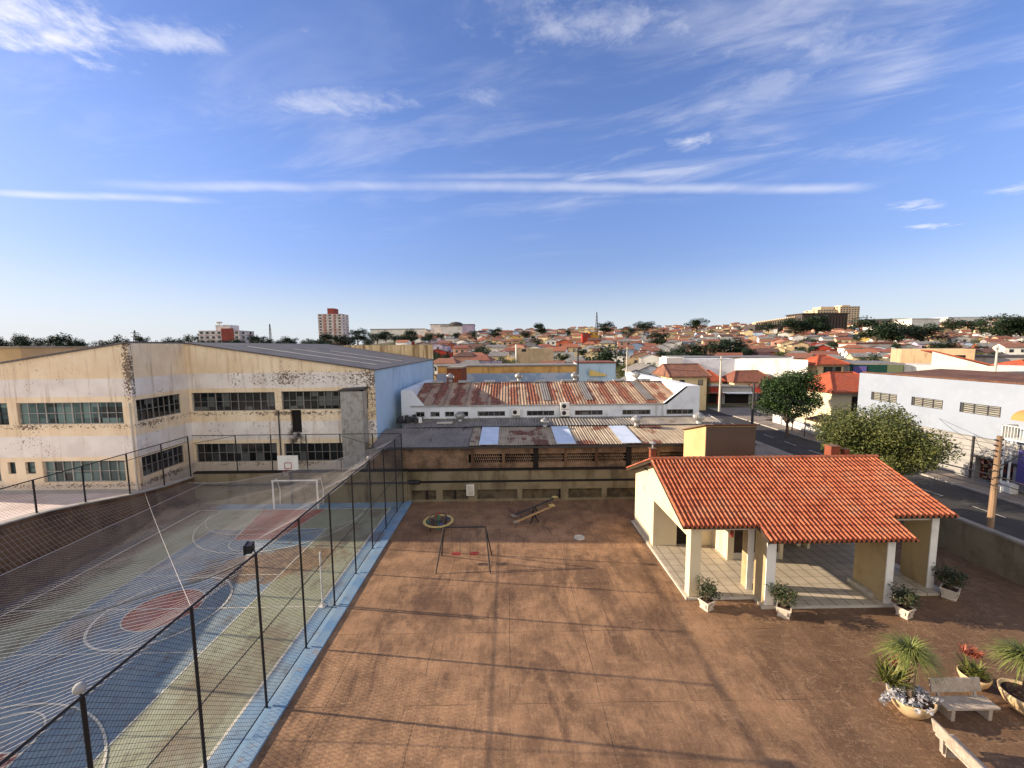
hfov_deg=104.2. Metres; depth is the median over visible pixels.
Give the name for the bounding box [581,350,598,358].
hillside house
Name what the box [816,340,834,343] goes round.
hillside house
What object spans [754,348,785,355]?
hillside house
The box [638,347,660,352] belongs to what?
hillside house
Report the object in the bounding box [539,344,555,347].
hillside house
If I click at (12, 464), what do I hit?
window
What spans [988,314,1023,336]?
tree
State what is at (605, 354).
tree
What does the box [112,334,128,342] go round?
tree
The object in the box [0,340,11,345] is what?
tree
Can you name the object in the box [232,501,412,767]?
court kerb
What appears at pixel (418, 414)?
window
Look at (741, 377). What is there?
shop house
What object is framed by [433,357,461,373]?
hillside house
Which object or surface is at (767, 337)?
hillside house
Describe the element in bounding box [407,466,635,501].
boundary wall
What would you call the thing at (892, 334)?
tree
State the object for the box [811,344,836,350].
hillside house
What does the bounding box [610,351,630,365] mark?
hillside house
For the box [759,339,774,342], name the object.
hillside house
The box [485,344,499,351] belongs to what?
hillside house
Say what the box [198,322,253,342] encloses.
apartment block
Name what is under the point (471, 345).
hillside house
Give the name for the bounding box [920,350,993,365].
gabled house
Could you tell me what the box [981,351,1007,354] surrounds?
tree
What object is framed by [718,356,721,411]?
utility pole
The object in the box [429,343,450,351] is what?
hillside house
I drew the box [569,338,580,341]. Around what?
hillside house
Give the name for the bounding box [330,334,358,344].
tree
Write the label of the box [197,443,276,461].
window
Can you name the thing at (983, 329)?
tree
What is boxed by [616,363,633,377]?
tree
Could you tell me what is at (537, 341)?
tree
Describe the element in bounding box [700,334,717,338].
hillside house
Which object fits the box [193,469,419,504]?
court end wall
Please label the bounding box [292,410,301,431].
doorway
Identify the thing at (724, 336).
hillside house
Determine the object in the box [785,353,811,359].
hillside house
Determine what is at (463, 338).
hillside house
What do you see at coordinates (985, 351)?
hillside house
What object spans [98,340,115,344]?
tree
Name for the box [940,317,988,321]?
distant hall
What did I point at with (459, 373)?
brick block
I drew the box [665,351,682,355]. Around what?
tree
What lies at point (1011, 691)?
potted palm
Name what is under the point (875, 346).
hillside house
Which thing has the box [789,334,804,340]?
hillside house
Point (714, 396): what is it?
corner shop
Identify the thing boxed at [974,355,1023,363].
dark shed
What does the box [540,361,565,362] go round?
hillside house
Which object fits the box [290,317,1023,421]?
ground
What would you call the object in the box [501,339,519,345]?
hillside house
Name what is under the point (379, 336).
tree
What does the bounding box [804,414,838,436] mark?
sun awning
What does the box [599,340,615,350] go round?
hillside house
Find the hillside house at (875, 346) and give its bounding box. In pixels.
[868,345,886,348]
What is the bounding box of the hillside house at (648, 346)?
[640,345,657,349]
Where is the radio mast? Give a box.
[595,312,597,331]
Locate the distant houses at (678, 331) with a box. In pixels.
[403,318,1018,343]
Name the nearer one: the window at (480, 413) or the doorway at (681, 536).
the doorway at (681, 536)
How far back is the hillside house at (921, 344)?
188.85 m
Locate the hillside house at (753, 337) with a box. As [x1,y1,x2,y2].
[746,335,756,341]
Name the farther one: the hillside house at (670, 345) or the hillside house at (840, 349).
the hillside house at (670, 345)
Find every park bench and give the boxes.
[928,677,1000,720]
[931,718,986,767]
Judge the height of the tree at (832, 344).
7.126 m
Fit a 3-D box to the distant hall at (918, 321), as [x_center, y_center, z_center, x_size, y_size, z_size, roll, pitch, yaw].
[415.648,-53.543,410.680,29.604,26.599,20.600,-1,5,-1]
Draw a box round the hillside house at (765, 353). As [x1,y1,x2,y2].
[752,351,776,355]
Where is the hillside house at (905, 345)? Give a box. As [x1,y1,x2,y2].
[894,343,918,348]
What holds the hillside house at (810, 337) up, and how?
on the ground
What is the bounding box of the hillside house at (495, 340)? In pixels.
[492,338,502,343]
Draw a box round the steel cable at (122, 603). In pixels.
[0,560,245,634]
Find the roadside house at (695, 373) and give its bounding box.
[652,363,711,409]
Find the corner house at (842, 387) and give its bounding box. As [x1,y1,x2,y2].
[791,371,859,425]
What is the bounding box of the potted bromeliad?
[952,642,998,689]
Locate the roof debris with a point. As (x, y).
(407, 419)
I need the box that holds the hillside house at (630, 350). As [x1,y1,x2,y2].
[618,346,633,354]
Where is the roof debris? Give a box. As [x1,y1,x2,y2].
[396,414,422,423]
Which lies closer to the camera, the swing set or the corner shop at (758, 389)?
the swing set
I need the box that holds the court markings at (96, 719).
[0,508,390,767]
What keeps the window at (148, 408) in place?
in the factory hall
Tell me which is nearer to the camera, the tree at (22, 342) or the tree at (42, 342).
the tree at (22, 342)
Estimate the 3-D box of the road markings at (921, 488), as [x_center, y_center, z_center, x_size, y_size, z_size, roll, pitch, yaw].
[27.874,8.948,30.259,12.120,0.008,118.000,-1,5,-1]
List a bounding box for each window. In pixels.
[0,403,8,424]
[10,462,15,473]
[19,402,123,424]
[27,462,35,472]
[44,461,125,481]
[136,394,180,420]
[142,445,183,475]
[193,392,275,410]
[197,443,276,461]
[282,391,340,409]
[285,443,342,460]
[416,412,424,416]
[430,412,439,416]
[445,412,453,416]
[478,411,504,415]
[527,411,553,415]
[575,410,602,414]
[622,410,649,414]
[667,409,692,413]
[823,367,840,372]
[872,392,896,402]
[912,397,942,408]
[960,402,1000,416]
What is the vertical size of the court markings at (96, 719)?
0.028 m
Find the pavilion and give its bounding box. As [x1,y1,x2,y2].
[626,441,958,608]
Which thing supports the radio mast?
on the ground
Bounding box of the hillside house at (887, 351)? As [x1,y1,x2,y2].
[877,347,895,354]
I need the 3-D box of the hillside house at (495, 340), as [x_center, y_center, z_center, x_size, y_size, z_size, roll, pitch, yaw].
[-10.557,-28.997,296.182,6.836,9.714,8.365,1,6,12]
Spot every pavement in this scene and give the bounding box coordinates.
[702,424,790,455]
[711,407,779,419]
[749,419,1023,503]
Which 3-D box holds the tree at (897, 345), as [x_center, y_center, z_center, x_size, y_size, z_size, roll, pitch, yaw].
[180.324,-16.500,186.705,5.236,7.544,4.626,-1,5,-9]
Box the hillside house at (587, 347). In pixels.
[583,344,591,351]
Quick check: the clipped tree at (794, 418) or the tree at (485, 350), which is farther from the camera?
the tree at (485, 350)
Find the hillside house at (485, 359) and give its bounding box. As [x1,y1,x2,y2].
[470,355,501,363]
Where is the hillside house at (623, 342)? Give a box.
[617,338,633,345]
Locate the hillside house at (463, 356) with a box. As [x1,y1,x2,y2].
[452,351,477,361]
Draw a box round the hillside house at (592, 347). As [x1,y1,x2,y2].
[589,345,607,351]
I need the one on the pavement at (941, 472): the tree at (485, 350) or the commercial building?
the commercial building
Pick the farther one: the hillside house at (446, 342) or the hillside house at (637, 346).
the hillside house at (446, 342)
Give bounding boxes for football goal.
[271,478,323,508]
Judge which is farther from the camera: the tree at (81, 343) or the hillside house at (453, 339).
the hillside house at (453, 339)
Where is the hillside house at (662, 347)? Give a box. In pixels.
[654,344,668,351]
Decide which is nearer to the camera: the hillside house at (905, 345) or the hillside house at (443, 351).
the hillside house at (905, 345)
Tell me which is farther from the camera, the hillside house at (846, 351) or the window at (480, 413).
the hillside house at (846, 351)
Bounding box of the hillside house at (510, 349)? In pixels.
[501,347,514,355]
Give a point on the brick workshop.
(528, 447)
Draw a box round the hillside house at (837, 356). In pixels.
[826,354,849,359]
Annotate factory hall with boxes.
[0,341,433,493]
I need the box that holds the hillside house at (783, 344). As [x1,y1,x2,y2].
[776,340,794,347]
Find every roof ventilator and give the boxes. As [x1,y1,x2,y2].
[446,373,453,382]
[455,411,464,420]
[515,373,522,382]
[540,418,548,427]
[571,372,578,381]
[631,415,641,427]
[632,372,639,380]
[692,412,704,424]
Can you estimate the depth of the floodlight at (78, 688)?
7.57 m
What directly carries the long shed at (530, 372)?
on the ground
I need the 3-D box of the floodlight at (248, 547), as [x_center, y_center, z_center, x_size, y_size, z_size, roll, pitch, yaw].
[-8.441,5.311,12.858,0.331,0.366,0.400,-2,6,-18]
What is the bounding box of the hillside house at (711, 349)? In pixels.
[701,343,721,355]
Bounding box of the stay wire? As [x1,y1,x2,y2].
[145,494,190,605]
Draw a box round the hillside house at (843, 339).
[833,337,854,342]
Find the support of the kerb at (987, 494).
on the ground
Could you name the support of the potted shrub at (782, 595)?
on the courtyard floor at (549, 641)
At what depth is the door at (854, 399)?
55.43 m
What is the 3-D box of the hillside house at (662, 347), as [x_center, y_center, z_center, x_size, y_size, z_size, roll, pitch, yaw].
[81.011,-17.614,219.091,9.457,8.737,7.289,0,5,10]
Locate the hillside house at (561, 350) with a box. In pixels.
[546,347,573,360]
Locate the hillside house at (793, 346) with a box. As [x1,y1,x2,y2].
[784,342,809,350]
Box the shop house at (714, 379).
[707,370,725,383]
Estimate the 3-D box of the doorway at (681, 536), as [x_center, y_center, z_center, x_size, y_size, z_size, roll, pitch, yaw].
[10.216,8.444,23.790,0.900,2.280,0.070,-1,5,-1]
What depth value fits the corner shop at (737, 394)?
80.59 m
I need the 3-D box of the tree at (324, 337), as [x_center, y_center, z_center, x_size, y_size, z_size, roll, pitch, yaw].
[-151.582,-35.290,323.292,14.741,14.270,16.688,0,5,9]
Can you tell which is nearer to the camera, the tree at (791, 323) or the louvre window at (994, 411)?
the louvre window at (994, 411)
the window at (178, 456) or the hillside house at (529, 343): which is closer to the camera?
the window at (178, 456)
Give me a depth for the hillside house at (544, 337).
329.30 m
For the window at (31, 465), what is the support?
in the factory hall
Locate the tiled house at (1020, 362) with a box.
[992,359,1023,365]
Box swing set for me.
[435,526,491,573]
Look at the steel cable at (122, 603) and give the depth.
12.97 m
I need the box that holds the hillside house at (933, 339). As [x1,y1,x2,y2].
[929,336,949,341]
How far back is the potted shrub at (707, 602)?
18.06 m
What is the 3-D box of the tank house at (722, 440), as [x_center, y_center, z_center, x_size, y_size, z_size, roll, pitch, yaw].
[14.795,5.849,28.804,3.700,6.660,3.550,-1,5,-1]
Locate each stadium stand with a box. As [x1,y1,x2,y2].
[744,316,795,332]
[785,313,849,331]
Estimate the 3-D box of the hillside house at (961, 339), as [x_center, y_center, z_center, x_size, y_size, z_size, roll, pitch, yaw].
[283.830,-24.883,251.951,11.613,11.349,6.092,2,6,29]
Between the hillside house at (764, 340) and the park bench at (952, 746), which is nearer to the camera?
the park bench at (952, 746)
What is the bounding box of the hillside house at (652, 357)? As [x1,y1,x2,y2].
[637,352,659,366]
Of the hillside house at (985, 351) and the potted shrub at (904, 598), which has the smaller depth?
the potted shrub at (904, 598)
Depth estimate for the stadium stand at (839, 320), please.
418.72 m
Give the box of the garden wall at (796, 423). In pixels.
[773,414,823,433]
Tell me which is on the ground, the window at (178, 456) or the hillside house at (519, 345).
the hillside house at (519, 345)
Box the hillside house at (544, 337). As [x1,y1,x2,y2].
[538,335,550,341]
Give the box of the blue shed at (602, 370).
[573,360,616,380]
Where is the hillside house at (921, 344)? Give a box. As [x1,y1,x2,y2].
[910,341,940,347]
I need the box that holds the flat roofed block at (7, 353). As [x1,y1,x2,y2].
[0,346,93,361]
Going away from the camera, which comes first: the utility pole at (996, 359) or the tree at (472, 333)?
the utility pole at (996, 359)
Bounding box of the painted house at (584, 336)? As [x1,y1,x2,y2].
[581,333,590,345]
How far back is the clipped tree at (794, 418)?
54.23 m
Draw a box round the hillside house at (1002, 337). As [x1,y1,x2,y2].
[991,336,1012,340]
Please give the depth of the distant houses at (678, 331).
399.29 m
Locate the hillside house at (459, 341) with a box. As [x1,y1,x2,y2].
[455,340,473,343]
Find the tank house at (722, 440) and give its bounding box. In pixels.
[681,424,759,456]
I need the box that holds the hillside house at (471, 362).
[459,360,484,363]
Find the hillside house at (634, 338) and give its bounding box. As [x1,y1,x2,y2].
[629,336,639,340]
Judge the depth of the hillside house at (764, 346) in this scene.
202.90 m
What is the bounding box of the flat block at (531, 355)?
[515,344,552,362]
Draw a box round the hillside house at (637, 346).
[626,342,644,351]
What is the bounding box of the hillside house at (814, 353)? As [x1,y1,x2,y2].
[810,350,838,356]
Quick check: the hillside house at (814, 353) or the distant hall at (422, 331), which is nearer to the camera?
the hillside house at (814, 353)
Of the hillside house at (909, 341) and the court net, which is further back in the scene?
the hillside house at (909, 341)
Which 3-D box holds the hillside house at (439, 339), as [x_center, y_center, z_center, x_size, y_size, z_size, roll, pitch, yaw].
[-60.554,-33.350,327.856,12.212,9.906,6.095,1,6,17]
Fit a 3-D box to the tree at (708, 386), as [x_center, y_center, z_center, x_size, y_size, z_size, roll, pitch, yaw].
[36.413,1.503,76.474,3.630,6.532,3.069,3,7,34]
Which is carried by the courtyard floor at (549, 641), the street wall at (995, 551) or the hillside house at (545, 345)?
the street wall at (995, 551)
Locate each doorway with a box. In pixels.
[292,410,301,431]
[676,525,686,543]
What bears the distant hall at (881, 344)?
on the ground
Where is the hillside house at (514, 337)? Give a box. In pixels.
[508,336,522,339]
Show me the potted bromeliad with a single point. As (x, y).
(966, 668)
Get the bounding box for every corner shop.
[706,383,723,403]
[716,383,752,403]
[749,384,762,403]
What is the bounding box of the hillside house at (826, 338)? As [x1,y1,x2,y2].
[818,336,834,339]
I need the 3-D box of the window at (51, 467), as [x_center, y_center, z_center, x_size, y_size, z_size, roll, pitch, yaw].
[-30.503,6.232,28.584,5.800,1.550,0.070,-1,5,-1]
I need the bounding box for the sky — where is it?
[0,0,1023,345]
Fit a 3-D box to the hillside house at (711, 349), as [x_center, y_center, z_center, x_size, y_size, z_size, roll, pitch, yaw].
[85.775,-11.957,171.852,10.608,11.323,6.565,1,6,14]
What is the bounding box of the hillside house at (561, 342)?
[556,339,577,346]
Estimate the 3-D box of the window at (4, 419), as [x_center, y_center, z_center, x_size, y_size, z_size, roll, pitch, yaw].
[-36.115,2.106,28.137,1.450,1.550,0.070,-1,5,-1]
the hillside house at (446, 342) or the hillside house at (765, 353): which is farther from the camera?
the hillside house at (446, 342)
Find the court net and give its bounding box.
[0,437,398,767]
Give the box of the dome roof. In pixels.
[449,322,462,325]
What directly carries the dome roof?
on the distant hall at (450, 330)
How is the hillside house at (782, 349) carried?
on the ground
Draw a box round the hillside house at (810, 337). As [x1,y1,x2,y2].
[805,335,820,340]
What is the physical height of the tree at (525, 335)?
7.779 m
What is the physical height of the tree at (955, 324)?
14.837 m
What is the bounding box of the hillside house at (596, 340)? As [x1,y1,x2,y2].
[587,338,600,344]
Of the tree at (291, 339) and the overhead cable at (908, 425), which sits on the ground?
the tree at (291, 339)
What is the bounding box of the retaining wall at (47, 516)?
[0,476,199,607]
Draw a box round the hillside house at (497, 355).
[488,352,515,362]
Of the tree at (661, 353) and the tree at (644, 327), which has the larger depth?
the tree at (644, 327)
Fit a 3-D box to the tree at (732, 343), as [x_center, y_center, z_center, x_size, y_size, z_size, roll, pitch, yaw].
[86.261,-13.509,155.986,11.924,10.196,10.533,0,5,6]
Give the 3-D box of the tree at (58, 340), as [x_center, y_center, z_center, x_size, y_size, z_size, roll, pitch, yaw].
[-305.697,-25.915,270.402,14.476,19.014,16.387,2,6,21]
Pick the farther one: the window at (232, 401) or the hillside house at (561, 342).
the hillside house at (561, 342)
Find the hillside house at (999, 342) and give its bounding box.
[987,341,1012,342]
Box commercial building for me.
[857,369,1023,493]
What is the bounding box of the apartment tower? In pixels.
[318,308,348,345]
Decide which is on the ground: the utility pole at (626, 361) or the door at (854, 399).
the utility pole at (626, 361)
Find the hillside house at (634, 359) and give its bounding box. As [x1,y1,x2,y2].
[625,351,649,364]
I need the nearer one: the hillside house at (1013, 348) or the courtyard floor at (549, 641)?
the courtyard floor at (549, 641)
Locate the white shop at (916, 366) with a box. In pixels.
[904,363,1023,371]
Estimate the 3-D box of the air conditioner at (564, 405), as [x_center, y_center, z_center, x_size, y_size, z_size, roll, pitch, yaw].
[5.072,2.154,38.198,0.840,0.740,0.455,-1,5,-1]
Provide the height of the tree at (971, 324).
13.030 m
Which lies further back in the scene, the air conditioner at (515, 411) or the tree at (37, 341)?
the tree at (37, 341)
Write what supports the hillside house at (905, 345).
on the ground
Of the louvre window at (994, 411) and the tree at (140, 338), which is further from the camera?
the tree at (140, 338)
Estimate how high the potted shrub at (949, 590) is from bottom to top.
1.518 m
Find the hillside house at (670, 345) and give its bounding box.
[663,342,677,347]
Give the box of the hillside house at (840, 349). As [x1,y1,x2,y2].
[836,345,867,356]
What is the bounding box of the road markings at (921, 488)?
[717,418,1005,517]
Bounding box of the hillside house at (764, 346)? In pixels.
[758,345,771,347]
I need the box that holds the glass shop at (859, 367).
[842,360,904,373]
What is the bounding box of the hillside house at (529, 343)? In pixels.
[525,341,535,346]
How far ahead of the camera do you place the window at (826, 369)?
81.08 m
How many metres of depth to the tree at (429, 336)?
305.49 m
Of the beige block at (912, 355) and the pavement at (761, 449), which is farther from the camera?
the beige block at (912, 355)
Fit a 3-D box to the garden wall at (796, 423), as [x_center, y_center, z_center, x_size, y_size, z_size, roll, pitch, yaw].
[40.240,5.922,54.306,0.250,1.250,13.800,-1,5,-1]
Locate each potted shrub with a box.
[691,576,722,611]
[764,580,799,619]
[887,581,923,619]
[931,562,970,601]
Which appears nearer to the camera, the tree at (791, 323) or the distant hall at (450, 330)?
the tree at (791, 323)
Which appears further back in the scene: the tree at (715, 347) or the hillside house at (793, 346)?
the hillside house at (793, 346)
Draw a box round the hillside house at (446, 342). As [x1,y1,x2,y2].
[437,341,452,344]
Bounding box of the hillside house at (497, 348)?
[491,345,507,351]
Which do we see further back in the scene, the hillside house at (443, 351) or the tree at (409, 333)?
the tree at (409, 333)
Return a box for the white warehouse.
[401,373,699,428]
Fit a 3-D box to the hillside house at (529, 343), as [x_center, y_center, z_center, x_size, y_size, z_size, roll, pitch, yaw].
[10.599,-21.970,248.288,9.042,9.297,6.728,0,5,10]
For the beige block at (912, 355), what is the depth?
87.62 m
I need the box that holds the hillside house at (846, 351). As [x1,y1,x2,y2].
[843,349,883,357]
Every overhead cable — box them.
[752,410,1022,498]
[754,386,1021,446]
[754,404,1023,485]
[754,407,1023,491]
[755,392,1023,458]
[756,388,1023,450]
[757,394,1022,461]
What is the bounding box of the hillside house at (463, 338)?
[458,337,472,341]
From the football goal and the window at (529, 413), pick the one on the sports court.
the football goal
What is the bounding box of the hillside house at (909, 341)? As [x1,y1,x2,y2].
[896,340,915,343]
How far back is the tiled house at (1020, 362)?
73.85 m
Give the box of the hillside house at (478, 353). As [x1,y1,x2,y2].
[472,352,487,355]
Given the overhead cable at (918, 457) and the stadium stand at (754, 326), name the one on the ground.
the stadium stand at (754, 326)
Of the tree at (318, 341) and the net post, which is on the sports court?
the net post
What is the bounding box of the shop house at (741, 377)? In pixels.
[722,370,771,384]
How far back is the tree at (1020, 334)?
298.84 m
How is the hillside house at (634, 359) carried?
on the ground
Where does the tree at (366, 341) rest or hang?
on the ground
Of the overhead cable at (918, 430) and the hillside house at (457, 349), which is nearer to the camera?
the overhead cable at (918, 430)
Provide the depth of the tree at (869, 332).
263.16 m
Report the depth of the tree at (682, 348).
157.07 m
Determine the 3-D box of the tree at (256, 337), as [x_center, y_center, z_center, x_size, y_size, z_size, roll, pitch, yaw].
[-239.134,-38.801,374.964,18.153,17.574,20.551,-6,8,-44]
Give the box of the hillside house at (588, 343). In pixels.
[581,342,596,348]
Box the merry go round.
[423,512,453,531]
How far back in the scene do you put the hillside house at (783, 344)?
201.58 m
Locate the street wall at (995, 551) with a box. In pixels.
[898,516,1023,585]
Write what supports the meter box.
attached to the boundary wall at (536, 483)
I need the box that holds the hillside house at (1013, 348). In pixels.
[991,343,1023,354]
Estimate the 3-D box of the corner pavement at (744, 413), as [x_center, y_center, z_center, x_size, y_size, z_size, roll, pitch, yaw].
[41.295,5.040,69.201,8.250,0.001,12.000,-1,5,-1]
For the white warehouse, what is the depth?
39.36 m
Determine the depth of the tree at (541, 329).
374.02 m
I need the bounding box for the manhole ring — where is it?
[574,535,584,539]
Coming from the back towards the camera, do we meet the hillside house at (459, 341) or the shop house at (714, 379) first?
the hillside house at (459, 341)
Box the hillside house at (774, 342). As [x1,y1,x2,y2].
[770,338,784,346]
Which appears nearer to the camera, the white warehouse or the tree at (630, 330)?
the white warehouse
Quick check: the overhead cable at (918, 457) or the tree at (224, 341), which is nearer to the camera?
the overhead cable at (918, 457)
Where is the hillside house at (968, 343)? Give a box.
[957,342,973,345]
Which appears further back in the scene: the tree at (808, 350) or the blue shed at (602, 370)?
the tree at (808, 350)
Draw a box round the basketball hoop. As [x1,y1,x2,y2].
[277,455,298,503]
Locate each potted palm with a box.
[865,628,950,719]
[975,634,1023,715]
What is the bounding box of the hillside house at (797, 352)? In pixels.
[784,351,812,354]
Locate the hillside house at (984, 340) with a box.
[980,339,1005,342]
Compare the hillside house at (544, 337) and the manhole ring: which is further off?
the hillside house at (544, 337)
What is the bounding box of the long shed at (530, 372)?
[437,363,576,404]
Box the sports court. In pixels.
[0,502,405,767]
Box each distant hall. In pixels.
[370,328,430,344]
[430,324,449,333]
[441,326,462,334]
[462,324,475,336]
[838,342,895,347]
[894,318,940,331]
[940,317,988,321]
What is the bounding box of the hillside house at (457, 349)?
[453,345,471,355]
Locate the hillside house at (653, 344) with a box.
[640,343,655,345]
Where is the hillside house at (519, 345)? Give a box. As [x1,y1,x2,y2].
[508,343,526,347]
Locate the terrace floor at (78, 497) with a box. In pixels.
[0,481,170,520]
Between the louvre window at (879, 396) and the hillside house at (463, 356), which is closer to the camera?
the louvre window at (879, 396)
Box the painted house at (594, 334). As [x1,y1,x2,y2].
[588,332,598,337]
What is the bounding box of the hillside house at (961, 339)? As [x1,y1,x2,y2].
[947,336,975,342]
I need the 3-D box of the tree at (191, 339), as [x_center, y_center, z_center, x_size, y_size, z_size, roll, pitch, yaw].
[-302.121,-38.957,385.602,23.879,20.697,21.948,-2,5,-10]
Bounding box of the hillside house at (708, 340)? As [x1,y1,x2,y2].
[701,339,719,343]
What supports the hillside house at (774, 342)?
on the ground
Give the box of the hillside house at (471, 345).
[468,344,483,346]
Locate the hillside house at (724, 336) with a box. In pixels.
[717,334,734,339]
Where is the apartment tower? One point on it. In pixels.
(332, 321)
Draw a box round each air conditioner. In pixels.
[512,408,519,416]
[560,402,569,409]
[560,409,569,416]
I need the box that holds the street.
[699,408,1023,539]
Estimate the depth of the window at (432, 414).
38.51 m
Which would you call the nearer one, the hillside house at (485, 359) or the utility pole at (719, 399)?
the utility pole at (719, 399)
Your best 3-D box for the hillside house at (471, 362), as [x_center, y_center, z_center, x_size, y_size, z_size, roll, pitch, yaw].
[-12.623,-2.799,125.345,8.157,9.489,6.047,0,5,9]
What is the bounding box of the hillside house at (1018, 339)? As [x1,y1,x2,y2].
[1006,336,1023,341]
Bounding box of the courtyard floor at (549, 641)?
[250,499,1023,767]
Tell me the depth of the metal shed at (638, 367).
84.89 m
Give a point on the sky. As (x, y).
(174, 169)
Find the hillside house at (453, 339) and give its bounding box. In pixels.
[446,336,458,342]
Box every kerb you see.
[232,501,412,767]
[708,408,1023,506]
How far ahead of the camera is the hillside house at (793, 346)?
184.35 m
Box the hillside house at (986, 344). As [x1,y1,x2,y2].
[970,343,996,347]
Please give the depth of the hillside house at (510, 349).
181.68 m
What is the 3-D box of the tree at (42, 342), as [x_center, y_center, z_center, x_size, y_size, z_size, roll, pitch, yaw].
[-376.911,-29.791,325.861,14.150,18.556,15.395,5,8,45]
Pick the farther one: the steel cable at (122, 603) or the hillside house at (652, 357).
the hillside house at (652, 357)
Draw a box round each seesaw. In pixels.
[511,493,557,516]
[513,501,554,523]
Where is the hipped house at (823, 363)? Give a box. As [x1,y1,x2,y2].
[804,355,849,375]
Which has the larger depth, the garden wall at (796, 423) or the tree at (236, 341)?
the tree at (236, 341)
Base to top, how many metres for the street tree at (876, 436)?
7.523 m
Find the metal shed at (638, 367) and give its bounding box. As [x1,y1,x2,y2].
[622,363,657,376]
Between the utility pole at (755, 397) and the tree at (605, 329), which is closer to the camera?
the utility pole at (755, 397)
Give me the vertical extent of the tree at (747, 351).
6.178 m
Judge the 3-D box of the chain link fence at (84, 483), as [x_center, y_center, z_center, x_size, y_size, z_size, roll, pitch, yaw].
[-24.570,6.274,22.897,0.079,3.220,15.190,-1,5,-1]
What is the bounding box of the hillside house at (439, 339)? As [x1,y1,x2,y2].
[431,337,445,342]
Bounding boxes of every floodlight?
[72,681,86,695]
[243,541,255,555]
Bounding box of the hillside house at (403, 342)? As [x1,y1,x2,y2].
[396,340,411,344]
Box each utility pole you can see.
[577,347,578,380]
[623,347,627,377]
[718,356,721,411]
[749,383,758,423]
[986,436,1023,528]
[992,346,998,370]
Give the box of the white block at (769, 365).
[659,355,807,376]
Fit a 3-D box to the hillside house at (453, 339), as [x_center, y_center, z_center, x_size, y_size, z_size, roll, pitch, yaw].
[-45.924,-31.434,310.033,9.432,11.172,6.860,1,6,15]
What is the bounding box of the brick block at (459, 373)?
[446,366,466,382]
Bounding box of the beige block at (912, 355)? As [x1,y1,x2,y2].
[890,348,974,362]
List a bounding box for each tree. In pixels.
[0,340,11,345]
[9,336,36,345]
[12,332,28,341]
[28,338,41,345]
[39,337,63,345]
[44,332,73,345]
[65,337,86,345]
[91,340,107,345]
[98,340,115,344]
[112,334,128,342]
[133,333,150,341]
[160,337,183,341]
[182,334,198,341]
[216,339,245,342]
[229,339,241,342]
[247,334,267,341]
[249,338,272,342]
[276,339,295,343]
[280,336,298,343]
[299,338,314,343]
[306,339,327,343]
[317,332,333,343]
[326,337,347,345]
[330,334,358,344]
[348,328,369,344]
[361,336,375,344]
[366,332,387,343]
[381,330,389,341]
[385,333,398,341]
[394,334,417,344]
[404,328,417,338]
[422,333,437,342]
[450,332,461,337]
[466,330,479,338]
[475,346,492,353]
[488,327,502,337]
[496,356,509,362]
[519,330,531,337]
[530,338,540,343]
[533,322,548,333]
[553,352,569,360]
[579,348,586,354]
[585,343,628,367]
[597,321,614,335]
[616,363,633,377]
[620,326,635,334]
[632,321,656,334]
[647,330,669,343]
[656,350,673,356]
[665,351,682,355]
[670,343,696,355]
[684,318,709,331]
[685,340,730,355]
[706,377,711,402]
[718,337,746,354]
[741,348,758,354]
[747,367,825,436]
[759,322,776,332]
[775,350,791,355]
[778,317,822,334]
[790,412,800,430]
[793,347,814,352]
[802,313,833,334]
[809,344,819,351]
[813,400,965,478]
[826,340,848,347]
[829,341,847,347]
[848,317,897,340]
[856,353,882,360]
[872,321,907,341]
[891,342,901,348]
[892,320,927,341]
[903,323,949,340]
[924,339,962,347]
[940,317,966,332]
[960,319,989,331]
[971,313,1022,335]
[973,344,987,348]
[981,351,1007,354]
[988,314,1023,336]
[997,318,1023,336]
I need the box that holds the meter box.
[466,484,473,495]
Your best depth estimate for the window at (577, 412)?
38.65 m
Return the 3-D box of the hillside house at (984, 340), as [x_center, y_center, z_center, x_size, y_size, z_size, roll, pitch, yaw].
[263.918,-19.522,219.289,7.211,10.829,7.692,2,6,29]
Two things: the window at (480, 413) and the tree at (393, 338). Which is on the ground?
the tree at (393, 338)
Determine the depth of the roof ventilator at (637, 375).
44.69 m
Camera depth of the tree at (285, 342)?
354.49 m
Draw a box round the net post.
[319,552,325,608]
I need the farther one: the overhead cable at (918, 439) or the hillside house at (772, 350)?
the hillside house at (772, 350)
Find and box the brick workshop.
[369,414,756,468]
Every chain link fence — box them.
[0,434,403,767]
[0,436,191,519]
[191,433,401,471]
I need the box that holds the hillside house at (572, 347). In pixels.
[561,343,580,356]
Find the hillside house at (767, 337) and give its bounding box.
[757,336,773,341]
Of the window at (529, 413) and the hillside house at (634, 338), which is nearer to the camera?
the window at (529, 413)
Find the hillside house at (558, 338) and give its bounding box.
[554,336,564,340]
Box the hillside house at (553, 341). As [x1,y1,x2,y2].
[545,338,557,345]
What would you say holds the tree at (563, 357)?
on the ground
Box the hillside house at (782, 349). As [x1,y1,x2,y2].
[770,346,791,352]
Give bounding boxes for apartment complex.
[804,307,837,312]
[834,305,859,322]
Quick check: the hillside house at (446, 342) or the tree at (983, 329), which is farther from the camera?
the tree at (983, 329)
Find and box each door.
[467,486,472,494]
[851,397,857,412]
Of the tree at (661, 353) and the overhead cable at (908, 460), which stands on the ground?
the tree at (661, 353)
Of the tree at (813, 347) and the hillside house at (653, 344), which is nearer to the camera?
the tree at (813, 347)
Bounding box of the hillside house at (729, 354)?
[716,353,742,358]
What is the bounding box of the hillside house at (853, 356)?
[846,352,889,361]
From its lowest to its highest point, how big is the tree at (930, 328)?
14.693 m
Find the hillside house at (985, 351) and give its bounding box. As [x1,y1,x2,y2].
[974,348,1003,354]
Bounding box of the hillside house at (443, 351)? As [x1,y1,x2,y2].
[433,349,452,356]
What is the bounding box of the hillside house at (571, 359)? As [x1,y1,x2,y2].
[564,356,588,362]

